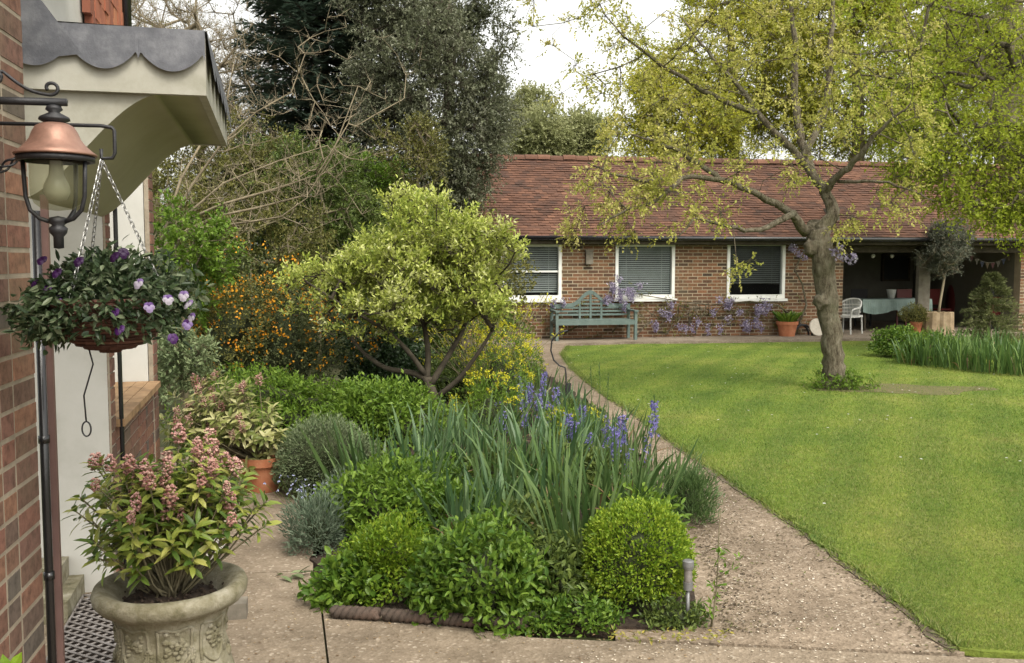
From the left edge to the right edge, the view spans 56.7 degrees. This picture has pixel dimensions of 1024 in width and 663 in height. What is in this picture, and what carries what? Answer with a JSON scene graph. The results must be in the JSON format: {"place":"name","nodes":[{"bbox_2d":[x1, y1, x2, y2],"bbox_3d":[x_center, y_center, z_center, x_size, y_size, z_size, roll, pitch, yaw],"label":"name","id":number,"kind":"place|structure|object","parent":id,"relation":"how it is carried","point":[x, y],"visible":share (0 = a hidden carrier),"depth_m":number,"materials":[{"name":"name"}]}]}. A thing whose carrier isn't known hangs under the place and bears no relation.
{"place":"outdoors","nodes":[
{"label":"outdoors","id":0,"kind":"place"},
{"bbox_2d":[44,572,326,662],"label":"path","id":1,"kind":"structure","parent":0,"point":[268,593],"depth_m":4.42,"materials":[{"name":"concrete"}]},
{"bbox_2d":[47,599,115,662],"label":"drain pit","id":2,"kind":"object","parent":1,"relation":"on","point":[106,659],"depth_m":4.25,"materials":[{"name":"metal"}]},
{"bbox_2d":[46,594,115,662],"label":"doormat grate","id":3,"kind":"object","parent":2,"relation":"on","point":[82,625],"visible":0.26,"depth_m":4.25,"materials":[{"name":"metal"}]},
{"bbox_2d":[0,0,230,662],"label":"brick cottage","id":4,"kind":"structure","parent":1,"relation":"on","point":[155,98],"depth_m":3.29,"materials":[{"name":"paint"}]},
{"bbox_2d":[0,70,97,248],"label":"wall lantern","id":5,"kind":"object","parent":4,"relation":"attached to","point":[54,142],"depth_m":2.31,"materials":[{"name":"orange metal"}]},
{"bbox_2d":[0,121,116,172],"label":"basket bracket","id":6,"kind":"object","parent":4,"relation":"attached to","point":[11,164],"visible":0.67,"depth_m":2.47,"materials":[{"name":"black metal"}]},
{"bbox_2d":[47,159,170,352],"bbox_3d":[-1.071,-0.200,2.512,0.322,0.512,0.322,0,4,0],"label":"hanging basket","id":7,"kind":"object","parent":6,"relation":"hanging from","point":[132,341],"visible":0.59,"depth_m":2.44,"materials":[{"name":"wicker"}]},
{"bbox_2d":[0,234,214,355],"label":"pansy planting","id":8,"kind":"object","parent":7,"relation":"in","point":[106,275],"visible":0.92,"depth_m":2.41,"materials":[{"name":"green plant"}]},
{"bbox_2d":[90,561,247,662],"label":"stone urn","id":9,"kind":"object","parent":1,"relation":"on","point":[191,626],"visible":0.94,"depth_m":3.14,"materials":[{"name":"stone"}]},
{"bbox_2d":[61,423,281,597],"bbox_3d":[-1.174,0.614,3.247,0.646,0.612,0.615,-4,6,-43],"label":"skimmia shrub","id":10,"kind":"object","parent":9,"relation":"on","point":[172,527],"visible":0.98,"depth_m":3.15,"materials":[{"name":"green plant"}]},
{"bbox_2d":[129,445,312,572],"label":"path","id":11,"kind":"structure","parent":0,"point":[265,554],"depth_m":5.63,"materials":[{"name":"concrete"}]},
{"bbox_2d":[156,325,226,453],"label":"pale shrub","id":12,"kind":"object","parent":11,"relation":"on","point":[170,356],"visible":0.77,"depth_m":8.16,"materials":[{"name":"green plant"}]},
{"bbox_2d":[233,455,282,492],"bbox_3d":[-1.860,1.045,7.064,0.420,0.260,0.420,0,4,0],"label":"terracotta pot","id":13,"kind":"object","parent":11,"relation":"on","point":[263,468],"visible":0.46,"depth_m":6.91,"materials":[{"name":"orange ceramic"}]},
{"bbox_2d":[159,369,287,476],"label":"skimmia shrub","id":14,"kind":"object","parent":13,"relation":"in","point":[236,428],"visible":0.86,"depth_m":6.83,"materials":[{"name":"green plant"}]},
{"bbox_2d":[298,353,695,638],"bbox_3d":[-0.357,0.869,11.353,2.999,0.060,13.997,0,4,0],"label":"flower bed","id":15,"kind":"object","parent":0,"point":[634,624],"visible":0.1,"depth_m":4.69,"materials":[{"name":"soil"}]},
{"bbox_2d":[276,481,353,557],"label":"lavender","id":16,"kind":"object","parent":15,"relation":"on","point":[320,526],"visible":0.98,"depth_m":5.51,"materials":[{"name":"green plant"}]},
{"bbox_2d":[268,410,380,498],"bbox_3d":[-1.362,0.893,6.939,0.851,0.618,0.707,0,4,0],"label":"grey mound","id":17,"kind":"object","parent":15,"relation":"on","point":[296,458],"visible":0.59,"depth_m":6.75,"materials":[{"name":"green plant"}]},
{"bbox_2d":[297,545,398,614],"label":"leafy perennial","id":18,"kind":"object","parent":15,"relation":"on","point":[329,580],"visible":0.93,"depth_m":4.66,"materials":[{"name":"green plant"}]},
{"bbox_2d":[298,410,434,487],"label":"iris clump","id":19,"kind":"object","parent":15,"relation":"on","point":[356,457],"visible":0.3,"depth_m":6.41,"materials":[{"name":"green plant"}]},
{"bbox_2d":[305,447,445,540],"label":"leafy perennial","id":20,"kind":"object","parent":15,"relation":"on","point":[375,494],"visible":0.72,"depth_m":5.64,"materials":[{"name":"green plant"}]},
{"bbox_2d":[294,368,466,453],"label":"shrub","id":21,"kind":"object","parent":15,"relation":"on","point":[356,403],"visible":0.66,"depth_m":8.54,"materials":[{"name":"green plant"}]},
{"bbox_2d":[331,501,430,606],"bbox_3d":[-0.652,1.109,4.824,0.596,0.532,0.581,-2,5,-25],"label":"box mound","id":22,"kind":"object","parent":15,"relation":"on","point":[398,542],"visible":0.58,"depth_m":4.69,"materials":[{"name":"green plant"}]},
{"bbox_2d":[269,175,531,419],"bbox_3d":[-1.162,-0.269,9.499,2.738,2.576,1.928,0,4,0],"label":"variegated bush","id":23,"kind":"object","parent":15,"relation":"on","point":[443,256],"visible":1,"depth_m":9.21,"materials":[{"name":"green plant"}]},
{"bbox_2d":[307,444,505,507],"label":"leafy perennial","id":24,"kind":"object","parent":15,"relation":"on","point":[429,458],"visible":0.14,"depth_m":6.36,"materials":[{"name":"green plant"}]},
{"bbox_2d":[355,420,470,512],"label":"iris clump","id":25,"kind":"object","parent":15,"relation":"on","point":[434,464],"visible":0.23,"depth_m":6.26,"materials":[{"name":"green plant"}]},
{"bbox_2d":[372,395,484,467],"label":"iris clump","id":26,"kind":"object","parent":15,"relation":"on","point":[427,438],"visible":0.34,"depth_m":7.01,"materials":[{"name":"green plant"}]},
{"bbox_2d":[340,339,542,405],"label":"shrub","id":27,"kind":"object","parent":15,"relation":"on","point":[448,375],"visible":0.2,"depth_m":11.50,"materials":[{"name":"green plant"}]},
{"bbox_2d":[379,474,505,540],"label":"leafy perennial","id":28,"kind":"object","parent":15,"relation":"on","point":[435,506],"visible":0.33,"depth_m":5.57,"materials":[{"name":"green plant"}]},
{"bbox_2d":[404,460,502,546],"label":"iris clump","id":29,"kind":"object","parent":15,"relation":"on","point":[452,507],"visible":0.36,"depth_m":5.40,"materials":[{"name":"green plant"}]},
{"bbox_2d":[416,398,510,475],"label":"iris clump","id":30,"kind":"object","parent":15,"relation":"on","point":[468,444],"visible":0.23,"depth_m":7.04,"materials":[{"name":"green plant"}]},
{"bbox_2d":[398,499,559,638],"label":"leafy perennial","id":31,"kind":"object","parent":15,"relation":"on","point":[479,582],"visible":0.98,"depth_m":4.39,"materials":[{"name":"green plant"}]},
{"bbox_2d":[427,466,531,562],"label":"iris clump","id":32,"kind":"object","parent":15,"relation":"on","point":[497,505],"visible":0.28,"depth_m":5.22,"materials":[{"name":"green plant"}]},
{"bbox_2d":[433,389,533,454],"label":"iris clump","id":33,"kind":"object","parent":15,"relation":"on","point":[486,427],"visible":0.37,"depth_m":8.00,"materials":[{"name":"green plant"}]},
{"bbox_2d":[413,293,564,408],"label":"yellow stemmed shrub","id":34,"kind":"object","parent":15,"relation":"on","point":[470,342],"visible":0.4,"depth_m":10.80,"materials":[{"name":"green plant"}]},
{"bbox_2d":[448,367,532,437],"bbox_3d":[-0.218,0.699,9.052,0.694,0.724,0.786,-4,6,-43],"label":"euphorbia","id":35,"kind":"object","parent":15,"relation":"on","point":[479,404],"visible":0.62,"depth_m":9.04,"materials":[{"name":"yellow plant"}]},
{"bbox_2d":[441,418,547,505],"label":"iris clump","id":36,"kind":"object","parent":15,"relation":"on","point":[488,464],"visible":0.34,"depth_m":6.31,"materials":[{"name":"green plant"}]},
{"bbox_2d":[461,318,541,410],"bbox_3d":[-0.109,0.360,10.319,0.910,1.175,0.892,0,4,0],"label":"euphorbia","id":37,"kind":"object","parent":15,"relation":"on","point":[498,364],"visible":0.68,"depth_m":10.23,"materials":[{"name":"yellow plant"}]},
{"bbox_2d":[438,489,582,572],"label":"leafy perennial","id":38,"kind":"object","parent":15,"relation":"on","point":[518,510],"visible":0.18,"depth_m":5.32,"materials":[{"name":"green plant"}]},
{"bbox_2d":[459,436,576,524],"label":"iris clump","id":39,"kind":"object","parent":15,"relation":"on","point":[504,492],"visible":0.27,"depth_m":5.66,"materials":[{"name":"green plant"}]},
{"bbox_2d":[481,589,571,638],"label":"leafy perennial","id":40,"kind":"object","parent":15,"relation":"on","point":[534,619],"visible":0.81,"depth_m":4.35,"materials":[{"name":"green plant"}]},
{"bbox_2d":[462,398,604,473],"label":"iris clump","id":41,"kind":"object","parent":15,"relation":"on","point":[521,432],"visible":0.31,"depth_m":6.94,"materials":[{"name":"green plant"}]},
{"bbox_2d":[469,401,616,507],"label":"iris clump","id":42,"kind":"object","parent":15,"relation":"on","point":[516,434],"visible":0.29,"depth_m":6.46,"materials":[{"name":"green plant"}]},
{"bbox_2d":[516,525,604,615],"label":"leafy perennial","id":43,"kind":"object","parent":15,"relation":"on","point":[564,562],"visible":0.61,"depth_m":4.58,"materials":[{"name":"green plant"}]},
{"bbox_2d":[486,421,638,523],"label":"iris clump","id":44,"kind":"object","parent":15,"relation":"on","point":[550,465],"visible":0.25,"depth_m":5.95,"materials":[{"name":"green plant"}]},
{"bbox_2d":[506,436,631,556],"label":"iris clump","id":45,"kind":"object","parent":15,"relation":"on","point":[564,526],"visible":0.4,"depth_m":4.97,"materials":[{"name":"green plant"}]},
{"bbox_2d":[518,387,639,456],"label":"iris clump","id":46,"kind":"object","parent":15,"relation":"on","point":[544,423],"visible":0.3,"depth_m":7.54,"materials":[{"name":"green plant"}]},
{"bbox_2d":[516,439,651,492],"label":"leafy perennial","id":47,"kind":"object","parent":15,"relation":"on","point":[590,471],"visible":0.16,"depth_m":6.86,"materials":[{"name":"green plant"}]},
{"bbox_2d":[544,579,639,639],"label":"leafy perennial","id":48,"kind":"object","parent":15,"relation":"on","point":[588,614],"visible":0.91,"depth_m":4.37,"materials":[{"name":"green plant"}]},
{"bbox_2d":[527,425,698,537],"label":"iris clump","id":49,"kind":"object","parent":15,"relation":"on","point":[605,477],"visible":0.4,"depth_m":5.78,"materials":[{"name":"green plant"}]},
{"bbox_2d":[573,404,665,462],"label":"iris clump","id":50,"kind":"object","parent":15,"relation":"on","point":[641,435],"visible":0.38,"depth_m":7.92,"materials":[{"name":"green plant"}]},
{"bbox_2d":[580,493,698,606],"bbox_3d":[0.621,1.065,4.644,0.606,0.519,0.560,0,4,0],"label":"box ball","id":51,"kind":"object","parent":15,"relation":"on","point":[640,549],"visible":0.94,"depth_m":4.47,"materials":[{"name":"green plant"}]},
{"bbox_2d":[609,440,708,507],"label":"iris clump","id":52,"kind":"object","parent":15,"relation":"on","point":[655,463],"visible":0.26,"depth_m":6.38,"materials":[{"name":"green plant"}]},
{"bbox_2d":[158,329,971,662],"bbox_3d":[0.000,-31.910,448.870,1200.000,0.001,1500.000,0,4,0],"label":"ground","id":53,"kind":"structure","parent":0,"point":[162,411],"depth_m":11.31,"materials":[{"name":"brown soil"}]},
{"bbox_2d":[131,0,256,248],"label":"bare tree","id":54,"kind":"object","parent":53,"relation":"on","point":[177,20],"visible":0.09,"depth_m":23.67,"materials":[{"name":"brown plant"}]},
{"bbox_2d":[153,188,247,398],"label":"green shrub","id":55,"kind":"object","parent":53,"relation":"on","point":[205,247],"visible":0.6,"depth_m":9.33,"materials":[{"name":"green plant"}]},
{"bbox_2d":[131,0,296,217],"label":"bare tree","id":56,"kind":"object","parent":53,"relation":"on","point":[226,61],"visible":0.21,"depth_m":20.59,"materials":[{"name":"brown plant"}]},
{"bbox_2d":[151,99,309,365],"bbox_3d":[-4.711,-1.537,15.129,3.064,4.203,2.277,-2,5,-26],"label":"twiggy bush","id":57,"kind":"object","parent":53,"relation":"on","point":[165,166],"visible":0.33,"depth_m":14.91,"materials":[{"name":"green plant"}]},
{"bbox_2d":[174,270,297,381],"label":"berberis bush","id":58,"kind":"object","parent":53,"relation":"on","point":[232,326],"visible":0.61,"depth_m":10.02,"materials":[{"name":"orange plant"}]},
{"bbox_2d":[154,147,344,304],"bbox_3d":[-3.699,-0.929,13.472,2.783,3.241,2.204,0,4,0],"label":"olive shrub","id":59,"kind":"object","parent":53,"relation":"on","point":[284,247],"visible":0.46,"depth_m":13.10,"materials":[{"name":"green plant"}]},
{"bbox_2d":[160,0,349,140],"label":"bare tree","id":60,"kind":"object","parent":53,"relation":"on","point":[233,23],"visible":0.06,"depth_m":21.95,"materials":[{"name":"brown plant"}]},
{"bbox_2d":[159,358,372,440],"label":"shrub","id":61,"kind":"object","parent":53,"relation":"on","point":[291,406],"visible":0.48,"depth_m":9.21,"materials":[{"name":"green plant"}]},
{"bbox_2d":[190,234,382,418],"bbox_3d":[-2.459,-0.066,10.564,2.073,2.031,1.868,0,4,0],"label":"berberis bush","id":62,"kind":"object","parent":53,"relation":"on","point":[291,345],"visible":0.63,"depth_m":10.30,"materials":[{"name":"green plant"}]},
{"bbox_2d":[206,125,370,234],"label":"twiggy bush","id":63,"kind":"object","parent":53,"relation":"on","point":[274,153],"visible":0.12,"depth_m":16.13,"materials":[{"name":"brown plant"}]},
{"bbox_2d":[154,3,431,409],"bbox_3d":[-2.488,-1.501,10.835,3.268,4.775,2.258,0,4,0],"label":"bare magnolia","id":64,"kind":"object","parent":53,"relation":"on","point":[248,221],"visible":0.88,"depth_m":10.62,"materials":[{"name":"brown plant"}]},
{"bbox_2d":[240,124,392,369],"bbox_3d":[-2.829,-1.258,14.525,2.318,3.739,1.866,1,4,15],"label":"green shrub","id":65,"kind":"object","parent":53,"relation":"on","point":[347,230],"visible":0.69,"depth_m":14.31,"materials":[{"name":"green plant"}]},
{"bbox_2d":[189,0,468,355],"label":"dark fir","id":66,"kind":"object","parent":53,"relation":"on","point":[310,16],"visible":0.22,"depth_m":18.47,"materials":[{"name":"green plant"}]},
{"bbox_2d":[154,182,530,363],"bbox_3d":[-4.081,-1.000,15.525,8.784,3.071,2.767,0,4,0],"label":"hedge","id":67,"kind":"object","parent":53,"relation":"on","point":[437,340],"visible":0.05,"depth_m":15.07,"materials":[{"name":"green plant"}]},
{"bbox_2d":[295,145,413,238],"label":"green shrub","id":68,"kind":"object","parent":53,"relation":"on","point":[378,170],"visible":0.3,"depth_m":16.16,"materials":[{"name":"green plant"}]},
{"bbox_2d":[330,290,434,391],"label":"camellia bush","id":69,"kind":"object","parent":53,"relation":"on","point":[389,354],"visible":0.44,"depth_m":10.98,"materials":[{"name":"green plant"}]},
{"bbox_2d":[366,110,454,337],"bbox_3d":[-1.610,-1.534,15.458,1.519,4.162,1.308,3,5,33],"label":"ivy clad tree","id":70,"kind":"object","parent":53,"relation":"on","point":[423,149],"visible":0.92,"depth_m":15.24,"materials":[{"name":"green plant"}]},
{"bbox_2d":[325,0,531,350],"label":"dark oak","id":71,"kind":"object","parent":53,"relation":"on","point":[447,32],"visible":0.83,"depth_m":17.05,"materials":[{"name":"green plant"}]},
{"bbox_2d":[339,185,543,349],"bbox_3d":[-1.538,-1.157,17.350,4.267,3.233,2.672,0,4,0],"label":"hedge","id":72,"kind":"object","parent":53,"relation":"on","point":[515,279],"visible":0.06,"depth_m":17.33,"materials":[{"name":"green plant"}]},
{"bbox_2d":[492,78,624,155],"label":"hill tree","id":73,"kind":"object","parent":53,"relation":"on","point":[554,133],"visible":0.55,"depth_m":45.77,"materials":[{"name":"green plant"}]},
{"bbox_2d":[601,52,766,157],"bbox_3d":[5.333,-4.700,30.033,5.107,8.295,4.704,0,4,0],"label":"leafy tree","id":74,"kind":"object","parent":53,"relation":"on","point":[685,127],"visible":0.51,"depth_m":29.27,"materials":[{"name":"green plant"}]},
{"bbox_2d":[585,0,848,158],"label":"leafy tree","id":75,"kind":"object","parent":53,"relation":"on","point":[766,67],"visible":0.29,"depth_m":30.60,"materials":[{"name":"green plant"}]},
{"bbox_2d":[560,355,957,651],"bbox_3d":[1.378,0.911,10.700,0.305,0.030,13.220,0,4,-5],"label":"soil edge","id":76,"kind":"object","parent":53,"relation":"on","point":[926,634],"visible":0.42,"depth_m":5.02,"materials":[{"name":"brown soil"}]},
{"bbox_2d":[733,0,965,161],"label":"leafy tree","id":77,"kind":"object","parent":53,"relation":"on","point":[856,32],"visible":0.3,"depth_m":29.66,"materials":[{"name":"green plant"}]},
{"bbox_2d":[821,0,1023,161],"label":"leafy tree","id":78,"kind":"object","parent":53,"relation":"on","point":[960,93],"visible":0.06,"depth_m":34.22,"materials":[{"name":"green plant"}]},
{"bbox_2d":[868,0,1023,164],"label":"tree","id":79,"kind":"object","parent":53,"relation":"on","point":[976,32],"visible":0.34,"depth_m":26.58,"materials":[{"name":"green plant"}]},
{"bbox_2d":[132,0,1023,245],"label":"sky","id":80,"kind":"structure","parent":0,"point":[546,68],"materials":[{"name":"white"}]},
{"bbox_2d":[323,607,1023,662],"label":"path","id":81,"kind":"structure","parent":0,"point":[446,642],"depth_m":4.13,"materials":[{"name":"concrete"}]},
{"bbox_2d":[328,605,381,620],"bbox_3d":[-0.744,1.335,4.502,0.256,0.065,0.065,1,4,8],"label":"rope edging","id":82,"kind":"object","parent":81,"relation":"on","point":[354,612],"visible":1,"depth_m":4.48,"materials":[{"name":"tile"}]},
{"bbox_2d":[421,320,1023,347],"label":"patio","id":83,"kind":"structure","parent":0,"point":[856,335],"depth_m":20.55,"materials":[{"name":"grey stone"}]},
{"bbox_2d":[550,290,638,340],"bbox_3d":[1.743,-0.349,20.234,1.808,1.045,0.610,-1,4,-10],"label":"garden bench","id":84,"kind":"object","parent":83,"relation":"on","point":[627,321],"visible":0.99,"depth_m":20.37,"materials":[{"name":"blue paint"}]},
{"bbox_2d":[462,154,1023,338],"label":"brick outbuilding","id":85,"kind":"structure","parent":83,"relation":"on","point":[689,264],"depth_m":21.53,"materials":[{"name":"brown brick"}]},
{"bbox_2d":[502,244,563,302],"bbox_3d":[0.413,-1.262,20.418,1.415,1.265,0.190,-1,4,-10],"label":"window","id":86,"kind":"structure","parent":85,"relation":"in","point":[558,263],"depth_m":20.50,"materials":[{"name":"white paint"}]},
{"bbox_2d":[613,245,676,301],"bbox_3d":[2.927,-1.302,20.883,1.444,1.271,0.190,-1,4,-10],"label":"window","id":87,"kind":"structure","parent":85,"relation":"in","point":[661,274],"depth_m":20.94,"materials":[{"name":"white paint"}]},
{"bbox_2d":[531,244,808,338],"bbox_3d":[3.610,-0.883,20.843,6.497,2.241,0.529,-1,4,-11],"label":"wisteria","id":88,"kind":"object","parent":85,"relation":"attached to","point":[630,295],"visible":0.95,"depth_m":20.95,"materials":[{"name":"purple plant"}]},
{"bbox_2d":[725,245,787,301],"bbox_3d":[5.491,-1.342,21.356,1.474,1.320,0.190,-1,4,-10],"label":"window","id":89,"kind":"structure","parent":85,"relation":"in","point":[765,251],"depth_m":21.42,"materials":[{"name":"white paint"}]},
{"bbox_2d":[881,254,910,280],"bbox_3d":[10.775,-1.796,26.629,0.854,0.765,0.090,-1,4,-10],"label":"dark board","id":90,"kind":"object","parent":85,"relation":"attached to","point":[896,267],"visible":1,"depth_m":26.60,"materials":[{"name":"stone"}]},
{"bbox_2d":[849,312,911,330],"bbox_3d":[9.220,-0.425,23.235,1.784,0.748,0.700,-1,4,-10],"label":"trestle table","id":91,"kind":"object","parent":83,"relation":"on","point":[864,321],"visible":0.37,"depth_m":22.80,"materials":[{"name":"brown wood"}]},
{"bbox_2d":[845,298,932,314],"bbox_3d":[9.225,-0.613,23.198,1.884,0.379,0.807,-1,4,-10],"label":"tablecloth","id":92,"kind":"object","parent":91,"relation":"on","point":[876,305],"visible":0.72,"depth_m":22.79,"materials":[{"name":"fabric"}]},
{"bbox_2d":[921,311,954,334],"bbox_3d":[9.798,-0.197,21.791,0.770,0.510,0.605,0,4,0],"label":"log planter","id":93,"kind":"object","parent":83,"relation":"on","point":[941,319],"visible":0.75,"depth_m":21.54,"materials":[{"name":"beige wood"}]},
{"bbox_2d":[910,213,978,311],"bbox_3d":[9.871,-1.557,21.722,1.446,2.380,1.328,3,5,34],"label":"olive tree","id":94,"kind":"object","parent":93,"relation":"in","point":[944,249],"visible":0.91,"depth_m":21.54,"materials":[{"name":"green plant"}]},
{"bbox_2d":[521,344,970,656],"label":"path","id":95,"kind":"structure","parent":0,"point":[841,638],"depth_m":4.87,"materials":[{"name":"beige gravel"}]},
{"bbox_2d":[634,594,716,631],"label":"leafy perennial","id":96,"kind":"object","parent":95,"relation":"on","point":[669,614],"visible":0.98,"depth_m":4.40,"materials":[{"name":"green plant"}]},
{"bbox_2d":[661,457,728,528],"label":"lavender","id":97,"kind":"object","parent":95,"relation":"on","point":[697,495],"visible":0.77,"depth_m":6.07,"materials":[{"name":"green plant"}]},
{"bbox_2d":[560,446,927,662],"bbox_3d":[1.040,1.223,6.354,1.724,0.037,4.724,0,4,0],"label":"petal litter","id":98,"kind":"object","parent":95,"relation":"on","point":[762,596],"visible":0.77,"depth_m":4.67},
{"bbox_2d":[567,379,956,653],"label":"soil crumbs","id":99,"kind":"object","parent":95,"relation":"on","point":[724,607],"visible":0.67,"depth_m":4.95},
{"bbox_2d":[558,338,1023,658],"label":"lawn","id":100,"kind":"structure","parent":0,"point":[991,653],"depth_m":9.05,"materials":[{"name":"green plant"}]},
{"bbox_2d":[515,0,951,391],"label":"lawn tree","id":101,"kind":"object","parent":100,"relation":"on","point":[817,246],"visible":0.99,"depth_m":11.82,"materials":[{"name":"green plant"}]},
{"bbox_2d":[867,323,924,357],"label":"lush plant","id":102,"kind":"object","parent":100,"relation":"on","point":[899,333],"visible":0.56,"depth_m":16.50,"materials":[{"name":"green plant"}]},
{"bbox_2d":[815,383,997,394],"bbox_3d":[5.168,0.762,12.460,2.382,0.020,1.057,1,4,14],"label":"soil patch","id":103,"kind":"object","parent":100,"relation":"on","point":[932,391],"visible":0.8,"depth_m":12.39,"materials":[{"name":"brown soil"}]},
{"bbox_2d":[891,331,944,365],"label":"flag iris","id":104,"kind":"object","parent":100,"relation":"on","point":[919,348],"visible":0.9,"depth_m":15.21,"materials":[{"name":"green plant"}]},
{"bbox_2d":[813,0,1023,260],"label":"overhanging tree","id":105,"kind":"object","parent":100,"relation":"on","point":[954,149],"visible":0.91,"depth_m":16.78,"materials":[{"name":"green plant"}]},
{"bbox_2d":[952,271,1023,344],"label":"feathery conifer","id":106,"kind":"object","parent":100,"relation":"on","point":[992,280],"visible":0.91,"depth_m":17.12,"materials":[{"name":"green plant"}]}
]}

